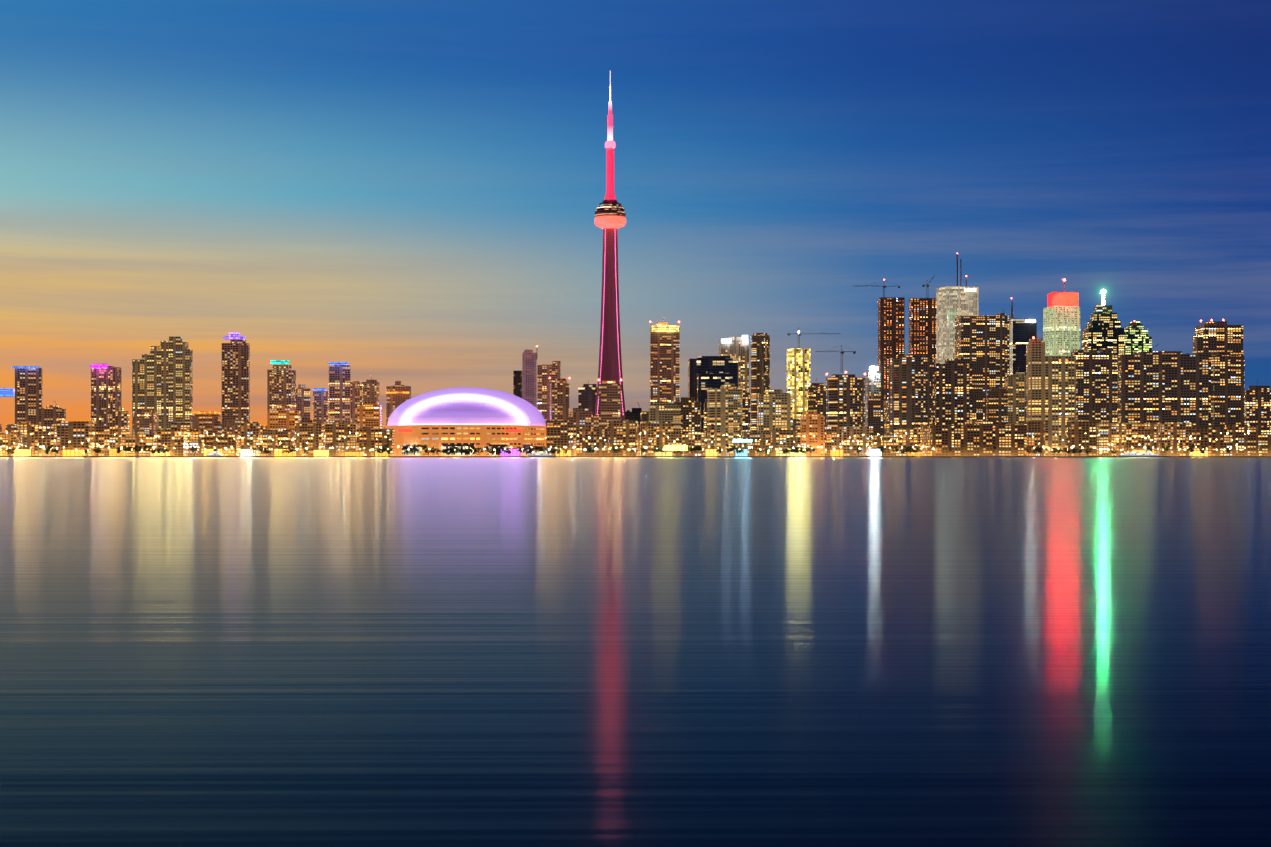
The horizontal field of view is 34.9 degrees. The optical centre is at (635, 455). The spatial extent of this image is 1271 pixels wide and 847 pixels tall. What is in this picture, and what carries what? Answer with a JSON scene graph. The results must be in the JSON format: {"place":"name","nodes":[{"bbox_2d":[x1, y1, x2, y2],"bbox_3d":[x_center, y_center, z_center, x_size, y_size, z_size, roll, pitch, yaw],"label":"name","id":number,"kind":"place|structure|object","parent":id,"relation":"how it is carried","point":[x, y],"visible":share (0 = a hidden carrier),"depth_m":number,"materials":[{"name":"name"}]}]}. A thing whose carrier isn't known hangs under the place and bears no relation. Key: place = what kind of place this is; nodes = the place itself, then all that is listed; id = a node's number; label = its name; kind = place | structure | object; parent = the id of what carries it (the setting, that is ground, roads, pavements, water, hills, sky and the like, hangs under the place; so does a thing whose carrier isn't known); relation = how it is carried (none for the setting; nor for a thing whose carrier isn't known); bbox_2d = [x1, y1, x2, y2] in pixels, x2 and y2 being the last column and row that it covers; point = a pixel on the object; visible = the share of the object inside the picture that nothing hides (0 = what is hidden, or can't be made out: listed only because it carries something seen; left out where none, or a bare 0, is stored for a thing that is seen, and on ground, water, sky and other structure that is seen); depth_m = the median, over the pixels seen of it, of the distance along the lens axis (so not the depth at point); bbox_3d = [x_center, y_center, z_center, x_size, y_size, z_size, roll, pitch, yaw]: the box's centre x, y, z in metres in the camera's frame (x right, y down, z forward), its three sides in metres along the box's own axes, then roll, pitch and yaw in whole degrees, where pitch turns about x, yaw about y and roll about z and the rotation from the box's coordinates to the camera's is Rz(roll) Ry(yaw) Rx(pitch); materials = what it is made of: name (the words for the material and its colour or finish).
{"place":"outdoors","nodes":[
{"label":"outdoors","id":0,"kind":"place"},
{"bbox_2d":[0,457,1270,846],"bbox_3d":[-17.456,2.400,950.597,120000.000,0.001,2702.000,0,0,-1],"label":"lake water","id":1,"kind":"structure","parent":0,"point":[634,651],"depth_m":24.65,"materials":[{"name":"liquid"}]},
{"bbox_2d":[134,443,1004,456],"bbox_3d":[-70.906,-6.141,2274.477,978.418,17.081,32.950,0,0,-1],"label":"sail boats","id":2,"kind":"object","parent":1,"relation":"on","point":[657,456],"visible":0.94,"depth_m":2270.53,"materials":[{"name":"white"}]},
{"bbox_2d":[1117,450,1169,456],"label":"ferry","id":3,"kind":"object","parent":1,"relation":"on","point":[1148,453],"visible":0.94,"depth_m":2283.84,"materials":[{"name":"white"}]},
{"bbox_2d":[0,0,1270,433],"label":"sky","id":4,"kind":"structure","parent":0,"point":[409,192],"materials":[{"name":"blue"}]},
{"bbox_2d":[1,456,1270,456],"bbox_3d":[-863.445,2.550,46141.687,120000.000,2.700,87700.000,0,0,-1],"label":"ground","id":5,"kind":"structure","parent":0,"point":[616,456],"depth_m":2299.47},
{"bbox_2d":[0,433,21,455],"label":"building","id":6,"kind":"structure","parent":5,"relation":"on","point":[11,440],"depth_m":2381.53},
{"bbox_2d":[6,421,31,432],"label":"building","id":7,"kind":"structure","parent":5,"relation":"on","point":[11,428],"depth_m":2729.69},
{"bbox_2d":[15,368,41,425],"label":"skyscraper","id":8,"kind":"structure","parent":5,"relation":"on","point":[28,394],"depth_m":2969.13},
{"bbox_2d":[18,424,39,455],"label":"building","id":9,"kind":"structure","parent":5,"relation":"on","point":[26,430],"depth_m":2435.63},
{"bbox_2d":[34,426,55,455],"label":"building","id":10,"kind":"structure","parent":5,"relation":"on","point":[46,440],"depth_m":2378.75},
{"bbox_2d":[41,401,65,425],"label":"building","id":11,"kind":"structure","parent":5,"relation":"on","point":[49,414],"depth_m":2822.87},
{"bbox_2d":[56,421,93,455],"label":"building","id":12,"kind":"structure","parent":5,"relation":"on","point":[78,434],"depth_m":2364.96,"materials":[{"name":"concrete"}]},
{"bbox_2d":[91,364,120,426],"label":"building","id":13,"kind":"structure","parent":5,"relation":"on","point":[105,390],"depth_m":2975.99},
{"bbox_2d":[94,427,127,455],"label":"building","id":14,"kind":"structure","parent":5,"relation":"on","point":[103,436],"depth_m":2398.55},
{"bbox_2d":[108,407,128,433],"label":"building","id":15,"kind":"structure","parent":5,"relation":"on","point":[118,416],"depth_m":2653.67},
{"bbox_2d":[122,434,156,455],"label":"building","id":16,"kind":"structure","parent":5,"relation":"on","point":[132,440],"depth_m":2371.07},
{"bbox_2d":[134,410,157,433],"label":"building","id":17,"kind":"structure","parent":5,"relation":"on","point":[145,421],"depth_m":2725.34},
{"bbox_2d":[132,336,192,433],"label":"building","id":18,"kind":"structure","parent":5,"relation":"on","point":[162,380],"depth_m":2928.94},
{"bbox_2d":[157,429,187,455],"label":"building","id":19,"kind":"structure","parent":5,"relation":"on","point":[179,443],"depth_m":2359.86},
{"bbox_2d":[186,428,206,455],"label":"building","id":20,"kind":"structure","parent":5,"relation":"on","point":[195,439],"depth_m":2395.39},
{"bbox_2d":[193,411,221,433],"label":"building","id":21,"kind":"structure","parent":5,"relation":"on","point":[212,423],"depth_m":2578.24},
{"bbox_2d":[204,434,239,455],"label":"building","id":22,"kind":"structure","parent":5,"relation":"on","point":[227,441],"depth_m":2394.45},
{"bbox_2d":[222,420,242,448],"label":"building","id":23,"kind":"structure","parent":5,"relation":"on","point":[231,427],"depth_m":2762.50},
{"bbox_2d":[222,340,249,424],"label":"building","id":24,"kind":"structure","parent":5,"relation":"on","point":[235,379],"depth_m":2874.94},
{"bbox_2d":[241,422,260,455],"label":"building","id":25,"kind":"structure","parent":5,"relation":"on","point":[251,434],"depth_m":2364.48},
{"bbox_2d":[261,430,294,455],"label":"building","id":26,"kind":"structure","parent":5,"relation":"on","point":[284,438],"depth_m":2413.70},
{"bbox_2d":[267,365,295,410],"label":"building","id":27,"kind":"structure","parent":5,"relation":"on","point":[281,385],"depth_m":2976.81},
{"bbox_2d":[267,406,300,429],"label":"building","id":28,"kind":"structure","parent":5,"relation":"on","point":[284,417],"depth_m":2477.63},
{"bbox_2d":[296,384,309,416],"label":"building","id":29,"kind":"structure","parent":5,"relation":"on","point":[302,398],"depth_m":3042.78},
{"bbox_2d":[295,423,324,455],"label":"building","id":30,"kind":"structure","parent":5,"relation":"on","point":[306,431],"depth_m":2377.87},
{"bbox_2d":[313,390,328,422],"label":"building","id":31,"kind":"structure","parent":5,"relation":"on","point":[320,406],"depth_m":2933.34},
{"bbox_2d":[0,362,348,396],"bbox_3d":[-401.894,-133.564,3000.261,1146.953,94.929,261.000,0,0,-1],"label":"rooftop lights","id":32,"kind":"object","parent":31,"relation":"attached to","point":[334,363],"visible":0.65,"depth_m":2960.44,"materials":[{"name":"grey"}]},
{"bbox_2d":[329,364,349,422],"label":"building","id":33,"kind":"structure","parent":5,"relation":"on","point":[339,393],"depth_m":2880.51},
{"bbox_2d":[325,423,359,455],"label":"building","id":34,"kind":"structure","parent":5,"relation":"on","point":[335,435],"depth_m":2436.87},
{"bbox_2d":[351,381,362,421],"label":"building","id":35,"kind":"structure","parent":5,"relation":"on","point":[356,393],"depth_m":3084.30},
{"bbox_2d":[357,402,381,427],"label":"building","id":36,"kind":"structure","parent":5,"relation":"on","point":[369,414],"depth_m":2532.79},
{"bbox_2d":[361,374,378,404],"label":"building","id":37,"kind":"structure","parent":5,"relation":"on","point":[371,390],"depth_m":3133.25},
{"bbox_2d":[357,428,393,455],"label":"building","id":38,"kind":"structure","parent":5,"relation":"on","point":[368,439],"depth_m":2414.09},
{"bbox_2d":[386,381,410,425],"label":"building","id":39,"kind":"structure","parent":5,"relation":"on","point":[394,402],"depth_m":3178.82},
{"bbox_2d":[385,387,545,455],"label":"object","id":40,"kind":"structure","parent":5,"relation":"on","point":[459,417],"depth_m":2765.81,"materials":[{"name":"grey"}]},
{"bbox_2d":[513,371,521,397],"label":"building","id":41,"kind":"structure","parent":5,"relation":"on","point":[517,383],"depth_m":3288.74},
{"bbox_2d":[522,350,536,407],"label":"building","id":42,"kind":"structure","parent":5,"relation":"on","point":[529,376],"depth_m":3288.13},
{"bbox_2d":[537,361,560,422],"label":"building","id":43,"kind":"structure","parent":5,"relation":"on","point":[546,372],"depth_m":3187.79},
{"bbox_2d":[546,420,568,455],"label":"building","id":44,"kind":"structure","parent":5,"relation":"on","point":[557,433],"depth_m":2507.32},
{"bbox_2d":[550,378,568,419],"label":"building","id":45,"kind":"structure","parent":5,"relation":"on","point":[559,399],"depth_m":2788.69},
{"bbox_2d":[569,408,592,455],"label":"building","id":46,"kind":"structure","parent":5,"relation":"on","point":[579,417],"depth_m":2486.97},
{"bbox_2d":[578,384,596,416],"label":"building","id":47,"kind":"structure","parent":5,"relation":"on","point":[587,393],"depth_m":2987.24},
{"bbox_2d":[576,427,608,455],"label":"building","id":48,"kind":"structure","parent":5,"relation":"on","point":[585,441],"depth_m":2378.45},
{"bbox_2d":[0,454,1192,456],"bbox_3d":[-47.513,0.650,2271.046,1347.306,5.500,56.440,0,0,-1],"label":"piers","id":49,"kind":"structure","parent":5,"relation":"on","point":[645,456],"depth_m":2268.24,"materials":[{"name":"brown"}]},
{"bbox_2d":[0,432,1248,453],"bbox_3d":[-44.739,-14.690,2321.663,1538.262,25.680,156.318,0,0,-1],"label":"city lights","id":50,"kind":"object","parent":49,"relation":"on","point":[645,432],"visible":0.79,"depth_m":2355.01,"materials":[{"name":"orange"}]},
{"bbox_2d":[594,71,625,420],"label":"observation tower","id":51,"kind":"structure","parent":5,"relation":"on","point":[610,218],"depth_m":2891.85,"materials":[{"name":"concrete"}]},
{"bbox_2d":[599,380,620,426],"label":"building","id":52,"kind":"structure","parent":5,"relation":"on","point":[609,400],"depth_m":2468.71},
{"bbox_2d":[13,447,1215,455],"bbox_3d":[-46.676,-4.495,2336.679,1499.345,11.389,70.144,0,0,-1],"label":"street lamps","id":53,"kind":"object","parent":5,"relation":"on","point":[510,448],"visible":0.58,"depth_m":2341.64,"materials":[{"name":"yellow metal"}]},
{"bbox_2d":[5,444,1230,455],"bbox_3d":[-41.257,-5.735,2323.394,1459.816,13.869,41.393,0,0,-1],"label":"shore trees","id":54,"kind":"object","parent":5,"relation":"on","point":[592,450],"visible":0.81,"depth_m":2322.90,"materials":[{"name":"brown plant"}]},
{"bbox_2d":[609,421,637,455],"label":"building","id":55,"kind":"structure","parent":5,"relation":"on","point":[623,436],"depth_m":2374.68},
{"bbox_2d":[624,403,641,455],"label":"building","id":56,"kind":"structure","parent":5,"relation":"on","point":[634,414],"depth_m":2686.21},
{"bbox_2d":[640,422,673,455],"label":"building","id":57,"kind":"structure","parent":5,"relation":"on","point":[650,440],"depth_m":2401.22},
{"bbox_2d":[650,317,679,405],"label":"building","id":58,"kind":"structure","parent":5,"relation":"on","point":[665,364],"depth_m":2934.32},
{"bbox_2d":[652,326,678,332],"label":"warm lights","id":59,"kind":"object","parent":58,"relation":"attached to","point":[671,329],"visible":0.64,"depth_m":2928.11,"materials":[{"name":"yellow"}]},
{"bbox_2d":[649,397,680,432],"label":"building","id":60,"kind":"structure","parent":5,"relation":"on","point":[664,411],"depth_m":2485.58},
{"bbox_2d":[675,397,700,432],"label":"building","id":61,"kind":"structure","parent":5,"relation":"on","point":[690,415],"depth_m":2654.19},
{"bbox_2d":[674,433,704,455],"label":"building","id":62,"kind":"structure","parent":5,"relation":"on","point":[698,439],"depth_m":2421.45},
{"bbox_2d":[704,399,706,448],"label":"building","id":63,"kind":"structure","parent":5,"relation":"on","point":[705,417],"depth_m":2702.90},
{"bbox_2d":[688,356,737,401],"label":"building","id":64,"kind":"structure","parent":5,"relation":"on","point":[702,364],"depth_m":2973.99,"materials":[{"name":"glass"}]},
{"bbox_2d":[697,369,729,432],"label":"building","id":65,"kind":"structure","parent":5,"relation":"on","point":[713,378],"depth_m":2884.01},
{"bbox_2d":[707,383,742,455],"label":"building","id":66,"kind":"structure","parent":5,"relation":"on","point":[725,409],"depth_m":2437.00,"materials":[{"name":"concrete"}]},
{"bbox_2d":[710,424,740,448],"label":"building","id":67,"kind":"structure","parent":5,"relation":"on","point":[711,436],"depth_m":2438.92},
{"bbox_2d":[719,337,748,392],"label":"building","id":68,"kind":"structure","parent":5,"relation":"on","point":[735,348],"depth_m":3135.45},
{"bbox_2d":[743,388,750,431],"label":"building","id":69,"kind":"structure","parent":5,"relation":"on","point":[746,412],"depth_m":2733.66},
{"bbox_2d":[743,432,771,455],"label":"building","id":70,"kind":"structure","parent":5,"relation":"on","point":[762,444],"depth_m":2429.72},
{"bbox_2d":[751,333,769,431],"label":"building","id":71,"kind":"structure","parent":5,"relation":"on","point":[760,363],"depth_m":3094.11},
{"bbox_2d":[757,389,792,431],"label":"building","id":72,"kind":"structure","parent":5,"relation":"on","point":[774,409],"depth_m":2437.14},
{"bbox_2d":[771,430,794,455],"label":"building","id":73,"kind":"structure","parent":5,"relation":"on","point":[786,438],"depth_m":2422.29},
{"bbox_2d":[786,348,809,418],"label":"building","id":74,"kind":"structure","parent":5,"relation":"on","point":[797,372],"depth_m":2891.93,"materials":[{"name":"glass"}]},
{"bbox_2d":[800,411,824,455],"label":"building","id":75,"kind":"structure","parent":5,"relation":"on","point":[812,423],"depth_m":2393.35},
{"bbox_2d":[808,379,823,410],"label":"building","id":76,"kind":"structure","parent":5,"relation":"on","point":[812,389],"depth_m":2695.41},
{"bbox_2d":[816,386,825,426],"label":"building","id":77,"kind":"structure","parent":5,"relation":"on","point":[821,400],"depth_m":2601.08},
{"bbox_2d":[825,427,841,455],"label":"building","id":78,"kind":"structure","parent":5,"relation":"on","point":[831,433],"depth_m":2415.08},
{"bbox_2d":[826,374,865,426],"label":"building","id":79,"kind":"structure","parent":5,"relation":"on","point":[845,399],"depth_m":2438.73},
{"bbox_2d":[842,426,868,455],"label":"building","id":80,"kind":"structure","parent":5,"relation":"on","point":[855,435],"depth_m":2414.00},
{"bbox_2d":[867,369,880,425],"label":"building","id":81,"kind":"structure","parent":5,"relation":"on","point":[873,383],"depth_m":2798.49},
{"bbox_2d":[868,396,882,447],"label":"building","id":82,"kind":"structure","parent":5,"relation":"on","point":[875,414],"depth_m":2777.53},
{"bbox_2d":[871,436,895,455],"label":"building","id":83,"kind":"structure","parent":5,"relation":"on","point":[884,441],"depth_m":2442.94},
{"bbox_2d":[884,400,888,435],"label":"building","id":84,"kind":"structure","parent":5,"relation":"on","point":[886,417],"depth_m":2708.50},
{"bbox_2d":[878,297,904,435],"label":"building","id":85,"kind":"structure","parent":5,"relation":"on","point":[891,327],"depth_m":2993.14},
{"bbox_2d":[896,428,917,455],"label":"building","id":86,"kind":"structure","parent":5,"relation":"on","point":[906,440],"depth_m":2415.05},
{"bbox_2d":[889,347,935,450],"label":"building","id":87,"kind":"structure","parent":5,"relation":"on","point":[912,390],"depth_m":2437.00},
{"bbox_2d":[909,298,935,357],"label":"building","id":88,"kind":"structure","parent":5,"relation":"on","point":[922,325],"depth_m":3043.63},
{"bbox_2d":[936,353,971,423],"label":"building","id":89,"kind":"structure","parent":5,"relation":"on","point":[953,391],"depth_m":2489.16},
{"bbox_2d":[936,286,978,363],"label":"skyscraper","id":90,"kind":"structure","parent":5,"relation":"on","point":[953,303],"depth_m":3589.07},
{"bbox_2d":[920,424,1026,455],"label":"building","id":91,"kind":"structure","parent":5,"relation":"on","point":[971,439],"depth_m":2314.46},
{"bbox_2d":[955,309,1009,420],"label":"building","id":92,"kind":"structure","parent":5,"relation":"on","point":[982,345],"depth_m":2983.97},
{"bbox_2d":[986,383,1007,423],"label":"building","id":93,"kind":"structure","parent":5,"relation":"on","point":[996,405],"depth_m":2704.28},
{"bbox_2d":[1005,367,1025,423],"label":"building","id":94,"kind":"structure","parent":5,"relation":"on","point":[1015,384],"depth_m":2696.66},
{"bbox_2d":[1010,319,1036,376],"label":"skyscraper","id":95,"kind":"structure","parent":5,"relation":"on","point":[1022,332],"depth_m":3396.39,"materials":[{"name":"glass"}]},
{"bbox_2d":[1023,421,1044,455],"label":"building","id":96,"kind":"structure","parent":5,"relation":"on","point":[1036,429],"depth_m":2450.53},
{"bbox_2d":[1026,339,1042,420],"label":"building","id":97,"kind":"structure","parent":5,"relation":"on","point":[1027,379],"depth_m":2610.10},
{"bbox_2d":[1028,333,1075,455],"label":"building","id":98,"kind":"structure","parent":5,"relation":"on","point":[1052,392],"depth_m":2444.96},
{"bbox_2d":[1043,306,1079,355],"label":"skyscraper","id":99,"kind":"structure","parent":5,"relation":"on","point":[1061,328],"depth_m":3496.29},
{"bbox_2d":[1048,292,1078,306],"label":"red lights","id":100,"kind":"object","parent":99,"relation":"on","point":[1068,299],"visible":0.79,"depth_m":3480.32,"materials":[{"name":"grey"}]},
{"bbox_2d":[1067,421,1099,455],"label":"building","id":101,"kind":"structure","parent":5,"relation":"on","point":[1077,437],"depth_m":2420.21,"materials":[{"name":"concrete"}]},
{"bbox_2d":[1071,348,1116,422],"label":"building","id":102,"kind":"structure","parent":5,"relation":"on","point":[1096,385],"depth_m":2449.80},
{"bbox_2d":[1082,305,1124,354],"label":"building","id":103,"kind":"structure","parent":5,"relation":"on","point":[1104,329],"depth_m":3291.33,"materials":[{"name":"glass"}]},
{"bbox_2d":[1097,423,1124,455],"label":"building","id":104,"kind":"structure","parent":5,"relation":"on","point":[1109,433],"depth_m":2406.75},
{"bbox_2d":[1125,321,1151,353],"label":"skyscraper","id":105,"kind":"structure","parent":5,"relation":"on","point":[1137,339],"depth_m":3347.54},
{"bbox_2d":[1125,423,1157,453],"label":"building","id":106,"kind":"structure","parent":5,"relation":"on","point":[1139,430],"depth_m":2410.93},
{"bbox_2d":[1117,344,1210,426],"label":"office building","id":107,"kind":"structure","parent":5,"relation":"on","point":[1163,386],"depth_m":2469.55,"materials":[{"name":"concrete"}]},
{"bbox_2d":[1158,423,1192,455],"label":"building","id":108,"kind":"structure","parent":5,"relation":"on","point":[1182,433],"depth_m":2429.15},
{"bbox_2d":[1193,427,1226,455],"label":"building","id":109,"kind":"structure","parent":5,"relation":"on","point":[1212,435],"depth_m":2444.07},
{"bbox_2d":[1193,321,1242,355],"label":"building","id":110,"kind":"structure","parent":5,"relation":"on","point":[1209,337],"depth_m":2794.08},
{"bbox_2d":[1211,351,1243,426],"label":"skyscraper","id":111,"kind":"structure","parent":5,"relation":"on","point":[1227,388],"depth_m":2467.91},
{"bbox_2d":[1223,425,1257,455],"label":"building","id":112,"kind":"structure","parent":5,"relation":"on","point":[1240,441],"depth_m":2449.80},
{"bbox_2d":[1244,381,1270,434],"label":"building","id":113,"kind":"structure","parent":5,"relation":"on","point":[1257,405],"depth_m":2691.72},
{"bbox_2d":[1258,435,1270,455],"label":"building","id":114,"kind":"structure","parent":5,"relation":"on","point":[1264,445],"depth_m":2451.43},
{"bbox_2d":[787,275,934,372],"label":"construction cranes","id":115,"kind":"object","parent":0,"point":[854,352],"visible":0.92,"depth_m":2904.55,"materials":[{"name":"brown paint"}]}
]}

